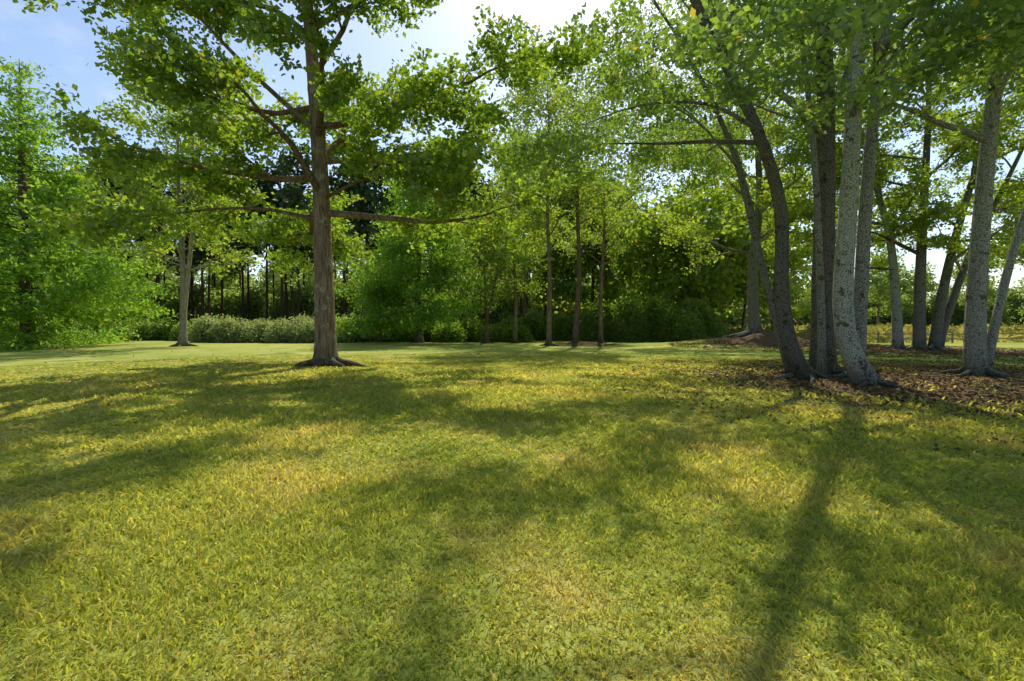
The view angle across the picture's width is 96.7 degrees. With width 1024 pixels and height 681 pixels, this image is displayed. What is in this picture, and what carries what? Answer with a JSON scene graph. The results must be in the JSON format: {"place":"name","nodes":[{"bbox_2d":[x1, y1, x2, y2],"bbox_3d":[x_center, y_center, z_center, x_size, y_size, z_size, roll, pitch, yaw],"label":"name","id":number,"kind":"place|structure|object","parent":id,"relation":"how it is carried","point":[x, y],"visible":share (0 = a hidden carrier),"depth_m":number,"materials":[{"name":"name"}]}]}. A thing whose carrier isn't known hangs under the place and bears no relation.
{"place":"outdoors","nodes":[
{"label":"outdoors","id":0,"kind":"place"},
{"bbox_2d":[0,337,1023,680],"bbox_3d":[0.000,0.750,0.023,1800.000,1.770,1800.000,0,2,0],"label":"lawn ground","id":1,"kind":"structure","parent":0,"point":[126,353],"depth_m":3.54,"materials":[{"name":"green plant"}]},
{"bbox_2d":[1,225,38,305],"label":"tree","id":2,"kind":"object","parent":1,"relation":"on","point":[9,250],"visible":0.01,"depth_m":66.02,"materials":[{"name":"green plant"}]},
{"bbox_2d":[0,148,64,200],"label":"pine tree","id":3,"kind":"object","parent":1,"relation":"on","point":[28,166],"visible":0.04,"depth_m":72.13,"materials":[{"name":"green plant"}]},
{"bbox_2d":[0,154,77,341],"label":"tree","id":4,"kind":"object","parent":1,"relation":"on","point":[55,320],"visible":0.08,"depth_m":45.70,"materials":[{"name":"green plant"}]},
{"bbox_2d":[4,170,152,319],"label":"tree","id":5,"kind":"object","parent":1,"relation":"on","point":[126,232],"visible":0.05,"depth_m":65.32,"materials":[{"name":"green plant"}]},
{"bbox_2d":[0,56,179,352],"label":"tree","id":6,"kind":"object","parent":1,"relation":"on","point":[25,275],"visible":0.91,"depth_m":33.44,"materials":[{"name":"green plant"}]},
{"bbox_2d":[65,162,145,320],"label":"pine tree","id":7,"kind":"object","parent":1,"relation":"on","point":[111,183],"visible":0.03,"depth_m":69.79,"materials":[{"name":"green plant"}]},
{"bbox_2d":[79,139,164,318],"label":"pine tree","id":8,"kind":"object","parent":1,"relation":"on","point":[105,183],"visible":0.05,"depth_m":69.81,"materials":[{"name":"green plant"}]},
{"bbox_2d":[121,247,167,291],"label":"tree","id":9,"kind":"object","parent":1,"relation":"on","point":[134,260],"visible":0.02,"depth_m":132.09,"materials":[{"name":"green plant"}]},
{"bbox_2d":[127,198,169,319],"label":"pine tree","id":10,"kind":"object","parent":1,"relation":"on","point":[162,234],"visible":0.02,"depth_m":83.32,"materials":[{"name":"green plant"}]},
{"bbox_2d":[136,241,169,264],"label":"pine tree","id":11,"kind":"object","parent":1,"relation":"on","point":[152,259],"visible":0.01,"depth_m":120.31,"materials":[{"name":"green plant"}]},
{"bbox_2d":[131,253,179,296],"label":"tree","id":12,"kind":"object","parent":1,"relation":"on","point":[173,277],"visible":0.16,"depth_m":132.66,"materials":[{"name":"green plant"}]},
{"bbox_2d":[142,232,171,286],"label":"pine tree","id":13,"kind":"object","parent":1,"relation":"on","point":[155,268],"visible":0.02,"depth_m":113.46,"materials":[{"name":"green plant"}]},
{"bbox_2d":[127,141,187,320],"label":"pine tree","id":14,"kind":"object","parent":1,"relation":"on","point":[172,196],"visible":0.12,"depth_m":71.30,"materials":[{"name":"green plant"}]},
{"bbox_2d":[145,220,176,290],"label":"pine tree","id":15,"kind":"object","parent":1,"relation":"on","point":[164,277],"visible":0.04,"depth_m":101.80,"materials":[{"name":"green plant"}]},
{"bbox_2d":[58,56,275,346],"bbox_3d":[-24.705,-10.084,33.489,12.970,21.340,12.359,1,2,38],"label":"sycamore tree","id":16,"kind":"object","parent":1,"relation":"on","point":[185,147],"visible":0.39,"depth_m":32.66,"materials":[{"name":"green plant"}]},
{"bbox_2d":[169,182,193,323],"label":"pine tree","id":17,"kind":"object","parent":1,"relation":"on","point":[191,293],"visible":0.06,"depth_m":84.82,"materials":[{"name":"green plant"}]},
{"bbox_2d":[166,240,203,295],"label":"tree","id":18,"kind":"object","parent":1,"relation":"on","point":[194,276],"visible":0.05,"depth_m":151.83,"materials":[{"name":"green plant"}]},
{"bbox_2d":[166,242,207,284],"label":"pine tree","id":19,"kind":"object","parent":1,"relation":"on","point":[193,271],"visible":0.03,"depth_m":105.74,"materials":[{"name":"green plant"}]},
{"bbox_2d":[161,239,213,267],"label":"pine tree","id":20,"kind":"object","parent":1,"relation":"on","point":[177,256],"visible":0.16,"depth_m":98.10,"materials":[{"name":"green plant"}]},
{"bbox_2d":[162,197,225,318],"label":"pine tree","id":21,"kind":"object","parent":1,"relation":"on","point":[198,253],"visible":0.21,"depth_m":81.99,"materials":[{"name":"green plant"}]},
{"bbox_2d":[182,176,230,317],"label":"pine tree","id":22,"kind":"object","parent":1,"relation":"on","point":[208,304],"visible":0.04,"depth_m":76.70,"materials":[{"name":"green plant"}]},
{"bbox_2d":[194,262,246,295],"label":"tree","id":23,"kind":"object","parent":1,"relation":"on","point":[199,280],"visible":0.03,"depth_m":130.86,"materials":[{"name":"green plant"}]},
{"bbox_2d":[190,194,253,317],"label":"pine tree","id":24,"kind":"object","parent":1,"relation":"on","point":[228,227],"visible":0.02,"depth_m":84.06,"materials":[{"name":"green plant"}]},
{"bbox_2d":[213,243,235,289],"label":"pine tree","id":25,"kind":"object","parent":1,"relation":"on","point":[222,262],"visible":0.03,"depth_m":103.73,"materials":[{"name":"green plant"}]},
{"bbox_2d":[203,248,261,298],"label":"tree","id":26,"kind":"object","parent":1,"relation":"on","point":[228,278],"visible":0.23,"depth_m":122.77,"materials":[{"name":"green plant"}]},
{"bbox_2d":[200,167,272,321],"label":"pine tree","id":27,"kind":"object","parent":1,"relation":"on","point":[238,244],"visible":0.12,"depth_m":74.79,"materials":[{"name":"green plant"}]},
{"bbox_2d":[226,248,258,288],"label":"pine tree","id":28,"kind":"object","parent":1,"relation":"on","point":[238,273],"visible":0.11,"depth_m":113.17,"materials":[{"name":"green plant"}]},
{"bbox_2d":[228,201,264,320],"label":"pine tree","id":29,"kind":"object","parent":1,"relation":"on","point":[256,251],"visible":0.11,"depth_m":93.94,"materials":[{"name":"green plant"}]},
{"bbox_2d":[235,160,287,319],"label":"pine tree","id":30,"kind":"object","parent":1,"relation":"on","point":[269,193],"visible":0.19,"depth_m":75.60,"materials":[{"name":"green plant"}]},
{"bbox_2d":[263,241,275,306],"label":"pine tree","id":31,"kind":"object","parent":1,"relation":"on","point":[273,274],"visible":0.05,"depth_m":99.92,"materials":[{"name":"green plant"}]},
{"bbox_2d":[246,156,306,320],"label":"pine tree","id":32,"kind":"object","parent":1,"relation":"on","point":[268,163],"visible":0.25,"depth_m":75.35,"materials":[{"name":"green plant"}]},
{"bbox_2d":[254,248,300,300],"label":"tree","id":33,"kind":"object","parent":1,"relation":"on","point":[264,285],"visible":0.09,"depth_m":154.00,"materials":[{"name":"green plant"}]},
{"bbox_2d":[259,244,301,273],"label":"pine tree","id":34,"kind":"object","parent":1,"relation":"on","point":[270,259],"visible":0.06,"depth_m":105.62,"materials":[{"name":"green plant"}]},
{"bbox_2d":[254,266,310,310],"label":"tree","id":35,"kind":"object","parent":1,"relation":"on","point":[270,278],"visible":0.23,"depth_m":133.45,"materials":[{"name":"green plant"}]},
{"bbox_2d":[271,204,296,323],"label":"pine tree","id":36,"kind":"object","parent":1,"relation":"on","point":[286,305],"visible":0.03,"depth_m":89.51,"materials":[{"name":"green plant"}]},
{"bbox_2d":[36,311,534,342],"bbox_3d":[-25.342,-0.973,46.840,55.376,4.127,9.576,0,2,5],"label":"shrub row","id":37,"kind":"object","parent":1,"relation":"on","point":[227,330],"depth_m":44.76,"materials":[{"name":"green plant"}]},
{"bbox_2d":[271,135,312,316],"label":"pine tree","id":38,"kind":"object","parent":1,"relation":"on","point":[297,190],"visible":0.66,"depth_m":70.99,"materials":[{"name":"green plant"}]},
{"bbox_2d":[272,206,312,322],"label":"pine tree","id":39,"kind":"object","parent":1,"relation":"on","point":[294,252],"visible":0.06,"depth_m":87.26,"materials":[{"name":"green plant"}]},
{"bbox_2d":[287,264,307,289],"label":"pine tree","id":40,"kind":"object","parent":1,"relation":"on","point":[294,270],"visible":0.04,"depth_m":122.80,"materials":[{"name":"green plant"}]},
{"bbox_2d":[292,248,310,289],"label":"pine tree","id":41,"kind":"object","parent":1,"relation":"on","point":[303,274],"visible":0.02,"depth_m":106.00,"materials":[{"name":"green plant"}]},
{"bbox_2d":[295,251,313,291],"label":"tree","id":42,"kind":"object","parent":1,"relation":"on","point":[307,277],"visible":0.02,"depth_m":153.01,"materials":[{"name":"green plant"}]},
{"bbox_2d":[295,199,313,254],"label":"pine tree","id":43,"kind":"object","parent":1,"relation":"on","point":[310,248],"visible":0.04,"depth_m":90.55,"materials":[{"name":"green plant"}]},
{"bbox_2d":[1,0,629,369],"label":"oak tree","id":44,"kind":"object","parent":1,"relation":"on","point":[223,76],"visible":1,"depth_m":15.89,"materials":[{"name":"green plant"}]},
{"bbox_2d":[294,259,342,300],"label":"tree","id":45,"kind":"object","parent":1,"relation":"on","point":[307,274],"visible":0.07,"depth_m":138.26,"materials":[{"name":"green plant"}]},
{"bbox_2d":[306,250,339,272],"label":"pine tree","id":46,"kind":"object","parent":1,"relation":"on","point":[311,256],"visible":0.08,"depth_m":103.92,"materials":[{"name":"green plant"}]},
{"bbox_2d":[329,188,349,313],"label":"pine tree","id":47,"kind":"object","parent":1,"relation":"on","point":[346,281],"depth_m":93.49,"materials":[{"name":"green plant"}]},
{"bbox_2d":[333,252,354,286],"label":"pine tree","id":48,"kind":"object","parent":1,"relation":"on","point":[335,265],"visible":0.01,"depth_m":101.62,"materials":[{"name":"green plant"}]},
{"bbox_2d":[329,181,359,318],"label":"pine tree","id":49,"kind":"object","parent":1,"relation":"on","point":[334,187],"visible":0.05,"depth_m":83.12,"materials":[{"name":"green plant"}]},
{"bbox_2d":[328,164,367,317],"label":"pine tree","id":50,"kind":"object","parent":1,"relation":"on","point":[342,180],"visible":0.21,"depth_m":74.58,"materials":[{"name":"green plant"}]},
{"bbox_2d":[338,254,363,278],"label":"tree","id":51,"kind":"object","parent":1,"relation":"on","point":[351,264],"visible":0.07,"depth_m":153.76,"materials":[{"name":"green plant"}]},
{"bbox_2d":[339,182,386,316],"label":"pine tree","id":52,"kind":"object","parent":1,"relation":"on","point":[359,228],"visible":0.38,"depth_m":73.04,"materials":[{"name":"green plant"}]},
{"bbox_2d":[334,133,395,312],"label":"pine tree","id":53,"kind":"object","parent":1,"relation":"on","point":[362,191],"visible":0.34,"depth_m":71.28,"materials":[{"name":"green plant"}]},
{"bbox_2d":[350,243,387,289],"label":"tree","id":54,"kind":"object","parent":1,"relation":"on","point":[359,264],"visible":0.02,"depth_m":137.97,"materials":[{"name":"green plant"}]},
{"bbox_2d":[362,208,391,259],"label":"pine tree","id":55,"kind":"object","parent":1,"relation":"on","point":[373,245],"visible":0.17,"depth_m":88.53,"materials":[{"name":"green plant"}]},
{"bbox_2d":[348,134,410,296],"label":"pine tree","id":56,"kind":"object","parent":1,"relation":"on","point":[380,194],"visible":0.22,"depth_m":67.92,"materials":[{"name":"green plant"}]},
{"bbox_2d":[335,258,425,342],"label":"tree","id":57,"kind":"object","parent":1,"relation":"on","point":[380,338],"visible":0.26,"depth_m":42.65,"materials":[{"name":"green plant"}]},
{"bbox_2d":[334,154,496,342],"bbox_3d":[-9.361,-8.092,43.476,15.791,19.955,13.638,0,2,0],"label":"tree","id":58,"kind":"object","parent":1,"relation":"on","point":[404,267],"visible":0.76,"depth_m":40.90,"materials":[{"name":"green plant"}]},
{"bbox_2d":[414,165,461,319],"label":"pine tree","id":59,"kind":"object","parent":1,"relation":"on","point":[437,214],"visible":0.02,"depth_m":76.99,"materials":[{"name":"green plant"}]},
{"bbox_2d":[456,178,502,322],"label":"pine tree","id":60,"kind":"object","parent":1,"relation":"on","point":[488,185],"visible":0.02,"depth_m":74.13,"materials":[{"name":"green plant"}]},
{"bbox_2d":[441,196,519,300],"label":"tree","id":61,"kind":"object","parent":1,"relation":"on","point":[477,247],"visible":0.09,"depth_m":70.35,"materials":[{"name":"green plant"}]},
{"bbox_2d":[461,168,500,318],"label":"pine tree","id":62,"kind":"object","parent":1,"relation":"on","point":[474,187],"visible":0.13,"depth_m":72.53,"materials":[{"name":"green plant"}]},
{"bbox_2d":[429,179,557,343],"bbox_3d":[-1.406,-7.165,42.252,12.245,15.169,12.894,0,2,0],"label":"forked tree","id":63,"kind":"object","parent":1,"relation":"on","point":[492,256],"visible":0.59,"depth_m":41.63,"materials":[{"name":"green plant"}]},
{"bbox_2d":[451,158,566,342],"bbox_3d":[0.066,-8.495,44.164,11.889,17.671,10.085,-1,2,-36],"label":"tree","id":64,"kind":"object","parent":1,"relation":"on","point":[540,243],"visible":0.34,"depth_m":43.52,"materials":[{"name":"green plant"}]},
{"bbox_2d":[4,345,1017,451],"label":"grass","id":65,"kind":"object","parent":1,"relation":"on","point":[548,372],"visible":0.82,"depth_m":12.36,"materials":[{"name":"green plant"}]},
{"bbox_2d":[3,275,1023,327],"bbox_3d":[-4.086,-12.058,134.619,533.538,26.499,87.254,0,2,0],"label":"understory shrub","id":66,"kind":"object","parent":1,"relation":"on","point":[232,304],"visible":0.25,"depth_m":99.18,"materials":[{"name":"green plant"}]},
{"bbox_2d":[500,182,538,319],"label":"tree","id":67,"kind":"object","parent":1,"relation":"on","point":[519,285],"visible":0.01,"depth_m":78.40,"materials":[{"name":"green plant"}]},
{"bbox_2d":[472,158,573,315],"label":"tree","id":68,"kind":"object","parent":1,"relation":"on","point":[538,270],"visible":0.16,"depth_m":62.38,"materials":[{"name":"green plant"}]},
{"bbox_2d":[538,196,554,315],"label":"pine tree","id":69,"kind":"object","parent":1,"relation":"on","point":[545,277],"visible":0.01,"depth_m":82.05,"materials":[{"name":"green plant"}]},
{"bbox_2d":[479,23,631,345],"bbox_3d":[3.285,-11.986,39.004,12.363,25.049,17.164,1,2,26],"label":"tree","id":70,"kind":"object","parent":1,"relation":"on","point":[526,114],"visible":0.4,"depth_m":36.68,"materials":[{"name":"green plant"}]},
{"bbox_2d":[529,196,597,315],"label":"tree","id":71,"kind":"object","parent":1,"relation":"on","point":[559,309],"visible":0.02,"depth_m":85.11,"materials":[{"name":"green plant"}]},
{"bbox_2d":[529,156,638,310],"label":"tree","id":72,"kind":"object","parent":1,"relation":"on","point":[564,263],"visible":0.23,"depth_m":59.48,"materials":[{"name":"green plant"}]},
{"bbox_2d":[576,269,591,296],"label":"tree","id":73,"kind":"object","parent":1,"relation":"on","point":[589,282],"visible":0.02,"depth_m":155.44,"materials":[{"name":"green plant"}]},
{"bbox_2d":[522,175,648,313],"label":"tree","id":74,"kind":"object","parent":1,"relation":"on","point":[627,273],"visible":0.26,"depth_m":60.35,"materials":[{"name":"green plant"}]},
{"bbox_2d":[505,21,676,344],"bbox_3d":[4.721,-12.880,38.251,16.290,26.823,12.298,1,2,41],"label":"tree","id":75,"kind":"object","parent":1,"relation":"on","point":[578,290],"visible":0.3,"depth_m":37.68,"materials":[{"name":"green plant"}]},
{"bbox_2d":[504,78,693,342],"bbox_3d":[9.003,-12.012,42.791,16.071,24.680,13.374,1,2,40],"label":"tree","id":76,"kind":"object","parent":1,"relation":"on","point":[616,220],"visible":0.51,"depth_m":42.31,"materials":[{"name":"green plant"}]},
{"bbox_2d":[549,175,662,307],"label":"tree","id":77,"kind":"object","parent":1,"relation":"on","point":[596,266],"visible":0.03,"depth_m":67.86,"materials":[{"name":"green plant"}]},
{"bbox_2d":[496,290,727,342],"bbox_3d":[9.608,-2.117,47.491,24.444,6.150,8.194,0,2,13],"label":"shrub","id":78,"kind":"object","parent":1,"relation":"on","point":[656,319],"visible":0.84,"depth_m":45.00,"materials":[{"name":"green plant"}]},
{"bbox_2d":[587,257,645,304],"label":"tree","id":79,"kind":"object","parent":1,"relation":"on","point":[621,288],"visible":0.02,"depth_m":82.54,"materials":[{"name":"green plant"}]},
{"bbox_2d":[605,176,744,309],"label":"tree","id":80,"kind":"object","parent":1,"relation":"on","point":[643,252],"visible":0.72,"depth_m":52.54,"materials":[{"name":"green plant"}]},
{"bbox_2d":[650,185,710,297],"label":"tree","id":81,"kind":"object","parent":1,"relation":"on","point":[673,202],"depth_m":78.61,"materials":[{"name":"green plant"}]},
{"bbox_2d":[557,332,809,345],"bbox_3d":[12.317,-0.076,35.633,19.450,1.236,4.220,1,2,29],"label":"mulch mound","id":82,"kind":"object","parent":1,"relation":"on","point":[765,338],"visible":0.8,"depth_m":31.95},
{"bbox_2d":[631,170,771,315],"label":"tree","id":83,"kind":"object","parent":1,"relation":"on","point":[723,220],"visible":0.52,"depth_m":51.49,"materials":[{"name":"green plant"}]},
{"bbox_2d":[660,199,747,310],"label":"tree","id":84,"kind":"object","parent":1,"relation":"on","point":[723,281],"visible":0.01,"depth_m":68.67,"materials":[{"name":"green plant"}]},
{"bbox_2d":[633,188,796,310],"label":"tree","id":85,"kind":"object","parent":1,"relation":"on","point":[740,284],"visible":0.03,"depth_m":55.92,"materials":[{"name":"green plant"}]},
{"bbox_2d":[482,0,1023,388],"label":"tree clump","id":86,"kind":"object","parent":1,"relation":"on","point":[839,296],"visible":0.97,"depth_m":11.95,"materials":[{"name":"green plant"}]},
{"bbox_2d":[719,190,801,326],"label":"tree","id":87,"kind":"object","parent":1,"relation":"on","point":[741,295],"visible":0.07,"depth_m":64.61,"materials":[{"name":"green plant"}]},
{"bbox_2d":[635,0,919,337],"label":"oak tree","id":88,"kind":"object","parent":1,"relation":"on","point":[753,311],"visible":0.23,"depth_m":35.43,"materials":[{"name":"green plant"}]},
{"bbox_2d":[718,160,857,331],"bbox_3d":[31.735,-10.814,53.927,12.704,21.754,15.262,0,2,0],"label":"tree","id":89,"kind":"object","parent":1,"relation":"on","point":[797,260],"visible":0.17,"depth_m":53.07,"materials":[{"name":"green plant"}]},
{"bbox_2d":[789,258,811,325],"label":"tree","id":90,"kind":"object","parent":1,"relation":"on","point":[806,299],"visible":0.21,"depth_m":141.05,"materials":[{"name":"green plant"}]},
{"bbox_2d":[580,337,1023,456],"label":"fallen leaves","id":91,"kind":"object","parent":1,"relation":"on","point":[927,371],"visible":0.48,"depth_m":12.53,"materials":[{"name":"brown plant"}]},
{"bbox_2d":[721,319,1023,342],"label":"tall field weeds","id":92,"kind":"object","parent":1,"relation":"on","point":[907,328],"visible":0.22,"depth_m":49.16,"materials":[{"name":"green plant"}]},
{"bbox_2d":[721,331,1023,342],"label":"split rail fence","id":93,"kind":"object","parent":1,"relation":"on","point":[878,334],"visible":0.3,"depth_m":43.24,"materials":[{"name":"brown wood"}]},
{"bbox_2d":[749,0,1023,350],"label":"tree","id":94,"kind":"object","parent":1,"relation":"on","point":[922,219],"visible":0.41,"depth_m":27.98,"materials":[{"name":"green plant"}]},
{"bbox_2d":[867,251,913,324],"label":"tree","id":95,"kind":"object","parent":1,"relation":"on","point":[877,282],"visible":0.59,"depth_m":128.08,"materials":[{"name":"green plant"}]},
{"bbox_2d":[768,0,1023,377],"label":"tree","id":96,"kind":"object","parent":1,"relation":"on","point":[979,347],"visible":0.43,"depth_m":13.97,"materials":[{"name":"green plant"}]},
{"bbox_2d":[875,260,939,318],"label":"tree","id":97,"kind":"object","parent":1,"relation":"on","point":[910,293],"visible":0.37,"depth_m":139.81,"materials":[{"name":"green plant"}]},
{"bbox_2d":[939,243,1009,310],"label":"tree","id":98,"kind":"object","parent":1,"relation":"on","point":[954,276],"visible":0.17,"depth_m":137.61,"materials":[{"name":"green plant"}]},
{"bbox_2d":[1011,275,1023,320],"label":"tree","id":99,"kind":"object","parent":1,"relation":"on","point":[1022,309],"visible":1,"depth_m":145.25,"materials":[{"name":"green plant"}]},
{"bbox_2d":[0,0,1023,298],"label":"sky","id":100,"kind":"structure","parent":0,"point":[61,39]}
]}

